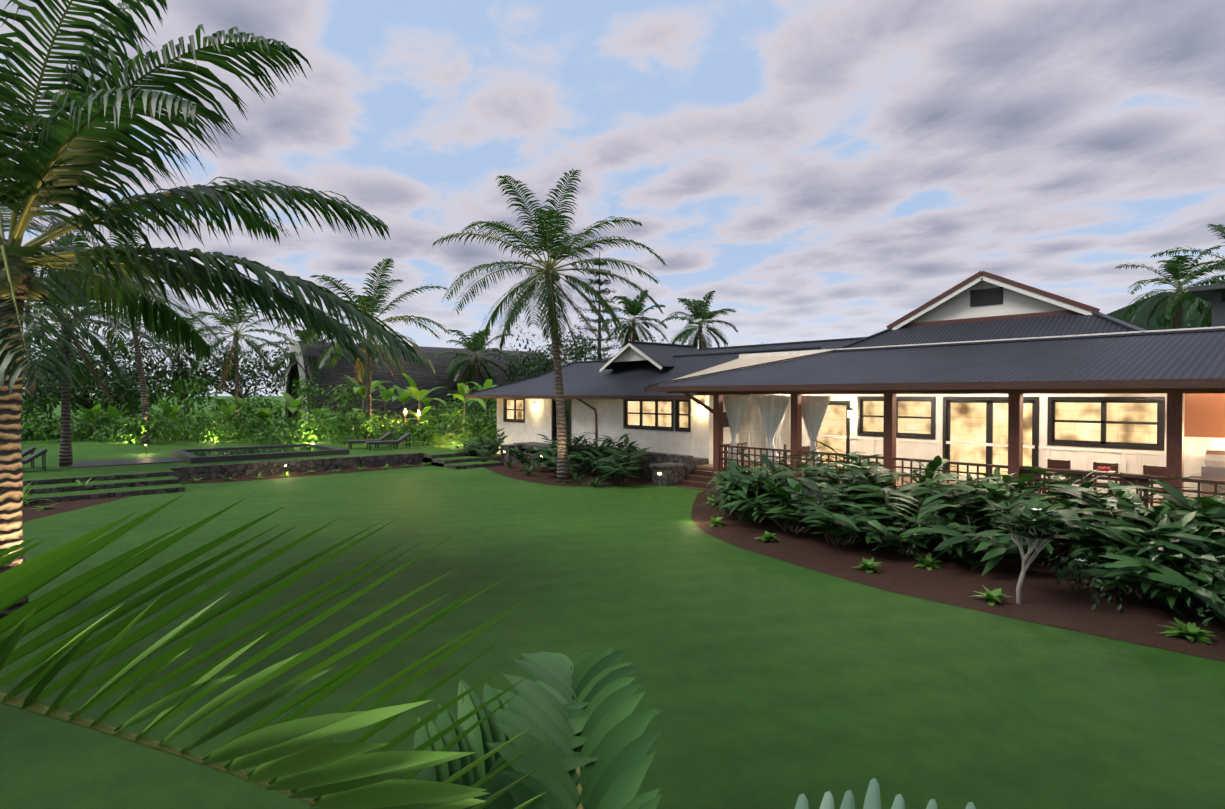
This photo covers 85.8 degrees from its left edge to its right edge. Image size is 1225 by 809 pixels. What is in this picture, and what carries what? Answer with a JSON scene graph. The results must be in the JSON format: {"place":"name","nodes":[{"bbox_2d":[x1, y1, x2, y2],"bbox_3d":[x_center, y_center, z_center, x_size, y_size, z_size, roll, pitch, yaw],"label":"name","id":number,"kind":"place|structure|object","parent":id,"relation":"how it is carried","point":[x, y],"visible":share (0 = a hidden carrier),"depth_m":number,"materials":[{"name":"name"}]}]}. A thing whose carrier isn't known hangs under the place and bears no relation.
{"place":"outdoors","nodes":[
{"label":"outdoors","id":0,"kind":"place"},
{"bbox_2d":[67,457,186,467],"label":"pool paving","id":1,"kind":"structure","parent":0,"point":[100,463],"depth_m":25.35,"materials":[{"name":"stone"}]},
{"bbox_2d":[23,451,449,480],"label":"stone retaining wall","id":2,"kind":"structure","parent":0,"point":[185,473],"depth_m":25.90,"materials":[{"name":"grey stone"}]},
{"bbox_2d":[186,445,332,456],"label":"pool water","id":3,"kind":"structure","parent":2,"relation":"in","point":[201,453],"depth_m":29.30,"materials":[{"name":"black liquid"}]},
{"bbox_2d":[171,443,349,462],"bbox_3d":[-15.527,2.100,29.070,6.000,0.220,4.900,-1,1,-41],"label":"pool coping","id":4,"kind":"object","parent":2,"relation":"on","point":[183,454],"visible":0.81,"depth_m":27.59,"materials":[{"name":"grey stone"}]},
{"bbox_2d":[21,421,462,476],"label":"lawn","id":5,"kind":"structure","parent":0,"point":[85,450],"depth_m":31.21,"materials":[{"name":"green plant"}]},
{"bbox_2d":[23,267,105,425],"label":"palm","id":6,"kind":"object","parent":5,"relation":"on","point":[42,316],"depth_m":45.69,"materials":[{"name":"green plant"}]},
{"bbox_2d":[30,311,56,345],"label":"dry palm fronds","id":7,"kind":"object","parent":6,"relation":"hanging from","point":[38,326],"visible":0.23,"depth_m":46.66,"materials":[{"name":"plant"}]},
{"bbox_2d":[23,233,194,466],"bbox_3d":[-19.882,-1.872,24.376,7.792,8.294,7.265,-1,1,-41],"label":"palm","id":8,"kind":"object","parent":5,"relation":"on","point":[106,356],"depth_m":24.13,"materials":[{"name":"green plant"}]},
{"bbox_2d":[24,334,113,403],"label":"dry palm fronds","id":9,"kind":"object","parent":8,"relation":"hanging from","point":[90,365],"visible":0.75,"depth_m":24.14,"materials":[{"name":"plant"}]},
{"bbox_2d":[24,218,225,443],"bbox_3d":[-26.110,-3.693,35.309,9.439,11.637,10.063,-1,1,-41],"label":"palm","id":10,"kind":"object","parent":5,"relation":"on","point":[124,322],"depth_m":35.26,"materials":[{"name":"green plant"}]},
{"bbox_2d":[102,315,154,368],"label":"dry palm fronds","id":11,"kind":"object","parent":10,"relation":"hanging from","point":[142,341],"visible":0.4,"depth_m":36.91,"materials":[{"name":"plant"}]},
{"bbox_2d":[109,314,233,416],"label":"palm","id":12,"kind":"object","parent":5,"relation":"on","point":[186,359],"depth_m":49.39,"materials":[{"name":"green plant"}]},
{"bbox_2d":[180,357,199,396],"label":"dry palm fronds","id":13,"kind":"object","parent":12,"relation":"hanging from","point":[191,372],"visible":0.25,"depth_m":49.96,"materials":[{"name":"plant"}]},
{"bbox_2d":[22,432,410,470],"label":"sun loungers","id":14,"kind":"object","parent":5,"relation":"on","point":[42,452],"visible":0.85,"depth_m":31.58,"materials":[{"name":"black wood"}]},
{"bbox_2d":[168,289,305,425],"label":"palm","id":15,"kind":"object","parent":5,"relation":"on","point":[233,320],"depth_m":46.55,"materials":[{"name":"green plant"}]},
{"bbox_2d":[218,343,234,393],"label":"dry palm fronds","id":16,"kind":"object","parent":15,"relation":"hanging from","point":[228,367],"visible":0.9,"depth_m":47.08,"materials":[{"name":"plant"}]},
{"bbox_2d":[22,373,496,440],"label":"banana plants","id":17,"kind":"object","parent":5,"relation":"on","point":[94,413],"visible":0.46,"depth_m":41.57,"materials":[{"name":"green plant"}]},
{"bbox_2d":[270,258,451,439],"bbox_3d":[-13.770,-2.946,37.189,9.599,10.086,8.960,-1,1,-41],"label":"palm","id":18,"kind":"object","parent":5,"relation":"on","point":[369,303],"depth_m":36.60,"materials":[{"name":"green plant"}]},
{"bbox_2d":[354,338,396,384],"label":"dry palm fronds","id":19,"kind":"object","parent":18,"relation":"hanging from","point":[359,366],"visible":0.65,"depth_m":38.04,"materials":[{"name":"plant"}]},
{"bbox_2d":[404,416,499,446],"bbox_3d":[-7.969,1.454,33.905,5.452,1.697,3.571,0,1,3],"label":"shrub","id":20,"kind":"object","parent":5,"relation":"on","point":[441,441],"visible":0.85,"depth_m":33.68,"materials":[{"name":"green plant"}]},
{"bbox_2d":[0,493,663,808],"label":"palm","id":21,"kind":"object","parent":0,"point":[302,759],"depth_m":1.95,"materials":[{"name":"green plant"}]},
{"bbox_2d":[570,251,624,359],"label":"norfolk pine tree","id":22,"kind":"object","parent":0,"point":[603,290],"depth_m":73.81,"materials":[{"name":"green plant"}]},
{"bbox_2d":[0,396,1224,808],"bbox_3d":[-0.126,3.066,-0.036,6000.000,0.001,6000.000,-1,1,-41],"label":"lawn","id":23,"kind":"structure","parent":0,"point":[766,682],"depth_m":7.64,"materials":[{"name":"green plant"}]},
{"bbox_2d":[22,496,129,523],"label":"bed mulch","id":24,"kind":"object","parent":23,"relation":"on","point":[29,512],"visible":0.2,"depth_m":18.12,"materials":[{"name":"brown soil"}]},
{"bbox_2d":[23,336,132,422],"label":"tree","id":25,"kind":"object","parent":23,"relation":"on","point":[57,367],"depth_m":46.17,"materials":[{"name":"green plant"}]},
{"bbox_2d":[21,338,176,422],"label":"tree","id":26,"kind":"object","parent":23,"relation":"on","point":[118,394],"depth_m":41.63,"materials":[{"name":"green plant"}]},
{"bbox_2d":[71,333,208,420],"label":"tree","id":27,"kind":"object","parent":23,"relation":"on","point":[157,379],"depth_m":52.36,"materials":[{"name":"green plant"}]},
{"bbox_2d":[88,333,267,419],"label":"tree","id":28,"kind":"object","parent":23,"relation":"on","point":[169,372],"depth_m":49.10,"materials":[{"name":"green plant"}]},
{"bbox_2d":[0,0,427,618],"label":"palm","id":29,"kind":"object","parent":23,"relation":"on","point":[63,140],"depth_m":8.92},
{"bbox_2d":[0,265,48,300],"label":"coconuts","id":30,"kind":"object","parent":29,"relation":"attached to","point":[33,285],"visible":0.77,"depth_m":8.86,"materials":[{"name":"green"}]},
{"bbox_2d":[23,462,429,510],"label":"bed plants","id":31,"kind":"object","parent":23,"relation":"on","point":[196,480],"visible":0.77,"depth_m":20.82,"materials":[{"name":"green plant"}]},
{"bbox_2d":[182,347,284,421],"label":"tree","id":32,"kind":"object","parent":23,"relation":"on","point":[244,383],"depth_m":59.89,"materials":[{"name":"green plant"}]},
{"bbox_2d":[23,452,503,503],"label":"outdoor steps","id":33,"kind":"structure","parent":23,"relation":"on","point":[427,458],"depth_m":20.81,"materials":[{"name":"stone"}]},
{"bbox_2d":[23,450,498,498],"bbox_3d":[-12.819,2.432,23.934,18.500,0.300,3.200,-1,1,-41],"label":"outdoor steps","id":34,"kind":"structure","parent":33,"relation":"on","point":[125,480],"depth_m":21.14,"materials":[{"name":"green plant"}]},
{"bbox_2d":[21,373,514,445],"bbox_3d":[-22.591,0.204,41.580,39.242,4.864,18.626,0,1,-7],"label":"hedge","id":35,"kind":"object","parent":23,"relation":"on","point":[161,428],"visible":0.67,"depth_m":37.33,"materials":[{"name":"green plant"}]},
{"bbox_2d":[239,327,298,393],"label":"tree","id":36,"kind":"object","parent":23,"relation":"on","point":[255,366],"depth_m":53.49,"materials":[{"name":"green plant"}]},
{"bbox_2d":[268,366,296,396],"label":"tree","id":37,"kind":"object","parent":23,"relation":"on","point":[282,385],"visible":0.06,"depth_m":55.03,"materials":[{"name":"green plant"}]},
{"bbox_2d":[248,312,359,388],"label":"palm","id":38,"kind":"object","parent":23,"relation":"on","point":[278,363],"visible":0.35,"depth_m":51.00,"materials":[{"name":"green plant"}]},
{"bbox_2d":[180,464,428,483],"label":"bed mulch","id":39,"kind":"object","parent":23,"relation":"on","point":[276,476],"visible":0.6,"depth_m":25.45,"materials":[{"name":"brown soil"}]},
{"bbox_2d":[288,341,550,434],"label":"canoe house roof","id":40,"kind":"structure","parent":23,"relation":"on","point":[343,366],"depth_m":54.69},
{"bbox_2d":[284,339,307,429],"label":"archway","id":41,"kind":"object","parent":40,"relation":"attached to","point":[292,348],"depth_m":51.13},
{"bbox_2d":[422,363,502,408],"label":"tree","id":42,"kind":"object","parent":23,"relation":"on","point":[453,385],"depth_m":56.44,"materials":[{"name":"green plant"}]},
{"bbox_2d":[426,329,519,417],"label":"palm","id":43,"kind":"object","parent":23,"relation":"on","point":[473,344],"depth_m":56.03,"materials":[{"name":"green plant"}]},
{"bbox_2d":[457,361,485,386],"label":"dry palm fronds","id":44,"kind":"object","parent":43,"relation":"hanging from","point":[466,372],"visible":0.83,"depth_m":56.66,"materials":[{"name":"plant"}]},
{"bbox_2d":[487,321,592,383],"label":"tree","id":45,"kind":"object","parent":23,"relation":"on","point":[537,366],"depth_m":56.42,"materials":[{"name":"green plant"}]},
{"bbox_2d":[484,456,651,486],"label":"bed mulch","id":46,"kind":"object","parent":23,"relation":"on","point":[545,476],"visible":0.39,"depth_m":24.82,"materials":[{"name":"brown soil"}]},
{"bbox_2d":[432,169,666,482],"bbox_3d":[-2.255,-2.699,24.057,8.644,10.864,8.663,-1,1,-41],"label":"palm","id":47,"kind":"object","parent":46,"relation":"on","point":[546,232],"depth_m":23.22,"materials":[{"name":"green plant"}]},
{"bbox_2d":[549,269,559,283],"bbox_3d":[-2.140,-4.636,24.026,0.440,0.479,0.786,0,1,-11],"label":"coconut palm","id":48,"kind":"object","parent":47,"relation":"attached to","point":[554,272],"visible":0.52,"depth_m":23.73,"materials":[{"name":"green"}]},
{"bbox_2d":[549,281,597,359],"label":"dry palm fronds","id":49,"kind":"object","parent":47,"relation":"hanging from","point":[571,302],"visible":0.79,"depth_m":23.57,"materials":[{"name":"plant"}]},
{"bbox_2d":[455,428,654,488],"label":"bed plants","id":50,"kind":"object","parent":46,"relation":"on","point":[613,467],"visible":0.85,"depth_m":25.07,"materials":[{"name":"green plant"}]},
{"bbox_2d":[532,331,613,365],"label":"tree","id":51,"kind":"object","parent":23,"relation":"on","point":[589,351],"depth_m":65.94,"materials":[{"name":"green plant"}]},
{"bbox_2d":[599,289,667,346],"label":"palm","id":52,"kind":"object","parent":23,"relation":"on","point":[634,307],"depth_m":57.15,"materials":[{"name":"green plant"}]},
{"bbox_2d":[629,326,636,340],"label":"dry palm fronds","id":53,"kind":"object","parent":52,"relation":"attached to","point":[632,338],"visible":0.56,"depth_m":57.08,"materials":[{"name":"brown plant"}]},
{"bbox_2d":[673,469,715,491],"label":"steps","id":54,"kind":"structure","parent":23,"relation":"on","point":[697,479],"depth_m":22.17,"materials":[{"name":"brown wood"}]},
{"bbox_2d":[659,290,737,348],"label":"palm","id":55,"kind":"object","parent":23,"relation":"on","point":[697,308],"depth_m":53.91,"materials":[{"name":"green plant"}]},
{"bbox_2d":[692,332,707,347],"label":"dry palm fronds","id":56,"kind":"object","parent":55,"relation":"attached to","point":[702,341],"visible":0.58,"depth_m":53.84,"materials":[{"name":"plant"}]},
{"bbox_2d":[501,442,1062,542],"bbox_3d":[6.325,2.330,18.634,2.280,0.950,33.600,-1,1,-41],"label":"stone foundation","id":57,"kind":"object","parent":23,"relation":"on","point":[673,469],"visible":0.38,"depth_m":23.47,"materials":[{"name":"grey stone"}]},
{"bbox_2d":[469,275,1224,394],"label":"house roof","id":58,"kind":"structure","parent":23,"relation":"on","point":[1195,355],"depth_m":17.80,"materials":[{"name":"grey metal"}]},
{"bbox_2d":[577,399,596,446],"bbox_3d":[-1.167,0.751,28.466,1.090,2.234,0.120,0,1,20],"label":"downspout","id":59,"kind":"object","parent":58,"relation":"attached to","point":[588,405],"visible":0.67,"depth_m":28.25,"materials":[{"name":"brown metal"}]},
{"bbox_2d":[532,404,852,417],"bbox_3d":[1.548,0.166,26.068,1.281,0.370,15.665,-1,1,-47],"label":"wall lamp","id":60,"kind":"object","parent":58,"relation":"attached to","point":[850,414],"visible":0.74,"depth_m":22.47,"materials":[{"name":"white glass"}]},
{"bbox_2d":[464,379,1224,399],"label":"gutter","id":61,"kind":"object","parent":58,"relation":"attached to","point":[1162,383],"visible":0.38,"depth_m":14.61,"materials":[{"name":"brown metal"}]},
{"bbox_2d":[465,312,1224,394],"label":"house roof ridge caps","id":62,"kind":"object","parent":58,"relation":"on","point":[1119,322],"visible":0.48,"depth_m":21.50,"materials":[{"name":"grey metal"}]},
{"bbox_2d":[599,275,1092,371],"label":"house barge boards","id":63,"kind":"object","parent":58,"relation":"attached to","point":[1064,306],"visible":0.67,"depth_m":19.70,"materials":[{"name":"wood"}]},
{"bbox_2d":[470,354,1224,395],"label":"lanai ceiling","id":64,"kind":"structure","parent":58,"relation":"on","point":[739,363],"depth_m":23.04,"materials":[{"name":"brown wood"}]},
{"bbox_2d":[723,394,830,476],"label":"curtains","id":65,"kind":"object","parent":64,"relation":"hanging from","point":[772,408],"visible":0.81,"depth_m":19.44,"materials":[{"name":"white fabric"}]},
{"bbox_2d":[886,271,1099,328],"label":"gable trim","id":66,"kind":"structure","parent":58,"relation":"attached to","point":[1014,283],"depth_m":19.30,"materials":[{"name":"wood"}]},
{"bbox_2d":[795,778,975,808],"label":"agave plant","id":67,"kind":"object","parent":23,"relation":"on","point":[872,799],"visible":1,"depth_m":2.32,"materials":[{"name":"green plant"}]},
{"bbox_2d":[691,490,1224,661],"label":"mulch bed","id":68,"kind":"object","parent":23,"relation":"on","point":[1046,599],"visible":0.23,"depth_m":10.71,"materials":[{"name":"brown soil"}]},
{"bbox_2d":[690,483,762,521],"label":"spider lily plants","id":69,"kind":"object","parent":68,"relation":"on","point":[719,502],"visible":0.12,"depth_m":17.60,"materials":[{"name":"green plant"}]},
{"bbox_2d":[700,439,1224,619],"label":"shrubs","id":70,"kind":"object","parent":68,"relation":"on","point":[1182,539],"visible":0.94,"depth_m":12.03,"materials":[{"name":"green plant"}]},
{"bbox_2d":[706,495,1218,643],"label":"ground cover plants","id":71,"kind":"object","parent":68,"relation":"on","point":[1191,633],"visible":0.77,"depth_m":9.80,"materials":[{"name":"green plant"}]},
{"bbox_2d":[984,499,1081,603],"bbox_3d":[6.189,2.188,9.692,1.590,1.502,1.173,-2,2,-68],"label":"plumeria","id":72,"kind":"object","parent":68,"relation":"on","point":[1041,518],"depth_m":9.53,"materials":[{"name":"green plant"}]},
{"bbox_2d":[1041,543,1224,652],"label":"gardenia bush","id":73,"kind":"object","parent":68,"relation":"on","point":[1094,580],"visible":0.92,"depth_m":9.48,"materials":[{"name":"green plant"}]},
{"bbox_2d":[696,461,1222,533],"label":"porch floor","id":74,"kind":"structure","parent":23,"relation":"on","point":[710,466],"depth_m":19.52,"materials":[{"name":"brown wood"}]},
{"bbox_2d":[666,388,1224,508],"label":"porch posts","id":75,"kind":"object","parent":74,"relation":"on","point":[1175,434],"visible":0.56,"depth_m":14.28,"materials":[{"name":"brown wood"}]},
{"bbox_2d":[720,442,1224,516],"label":"porch railing","id":76,"kind":"object","parent":75,"relation":"attached to","point":[1082,473],"visible":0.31,"depth_m":15.05,"materials":[{"name":"brown wood"}]},
{"bbox_2d":[1184,393,1224,497],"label":"lanai bbq","id":77,"kind":"object","parent":74,"relation":"on","point":[1204,414],"visible":0.69,"depth_m":14.30,"materials":[{"name":"orange metal"}]},
{"bbox_2d":[1115,245,1224,328],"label":"palm","id":78,"kind":"object","parent":23,"relation":"on","point":[1174,267],"depth_m":44.85,"materials":[{"name":"green plant"}]},
{"bbox_2d":[1168,300,1183,328],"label":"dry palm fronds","id":79,"kind":"object","parent":78,"relation":"attached to","point":[1173,321],"visible":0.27,"depth_m":45.91,"materials":[{"name":"plant"}]},
{"bbox_2d":[1150,224,1224,327],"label":"palm","id":80,"kind":"object","parent":23,"relation":"on","point":[1194,305],"visible":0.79,"depth_m":34.67,"materials":[{"name":"green plant"}]},
{"bbox_2d":[1168,301,1209,328],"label":"tree","id":81,"kind":"object","parent":23,"relation":"on","point":[1188,324],"visible":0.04,"depth_m":51.41,"materials":[{"name":"green plant"}]},
{"bbox_2d":[0,0,1224,395],"label":"sky","id":82,"kind":"structure","parent":0,"point":[826,169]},
{"bbox_2d":[497,326,1224,499],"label":"house walls","id":83,"kind":"structure","parent":0,"point":[697,441],"depth_m":23.17,"materials":[{"name":"white paint"}]},
{"bbox_2d":[503,287,1164,483],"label":"window frames","id":84,"kind":"structure","parent":83,"relation":"in","point":[987,296],"depth_m":19.07,"materials":[{"name":"brown wood"}]},
{"bbox_2d":[507,400,1156,478],"bbox_3d":[3.615,0.952,24.619,1.273,2.340,26.000,-1,1,-47],"label":"window glass","id":85,"kind":"object","parent":84,"relation":"in","point":[968,422],"depth_m":18.62,"materials":[{"name":"beige glass"}]},
{"bbox_2d":[613,281,1165,497],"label":"wall","id":86,"kind":"structure","parent":83,"relation":"attached to","point":[958,305],"depth_m":19.76,"materials":[{"name":"white paint"}]},
{"bbox_2d":[781,444,1165,508],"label":"chairs","id":87,"kind":"object","parent":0,"point":[1147,470],"visible":0.12,"depth_m":14.14,"materials":[{"name":"brown wood"}]},
{"bbox_2d":[1097,466,1110,471],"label":"apples","id":88,"kind":"object","parent":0,"point":[1107,469],"visible":0.73,"depth_m":13.92,"materials":[{"name":"red food"}]},
{"bbox_2d":[1106,292,1210,329],"bbox_3d":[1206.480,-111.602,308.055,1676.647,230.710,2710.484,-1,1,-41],"label":"hills","id":89,"kind":"structure","parent":0,"point":[1139,320],"depth_m":1158.41,"materials":[{"name":"green plant"}]},
{"bbox_2d":[1189,283,1224,326],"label":"chimney","id":90,"kind":"object","parent":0,"point":[1215,293],"visible":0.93,"depth_m":16.92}
]}

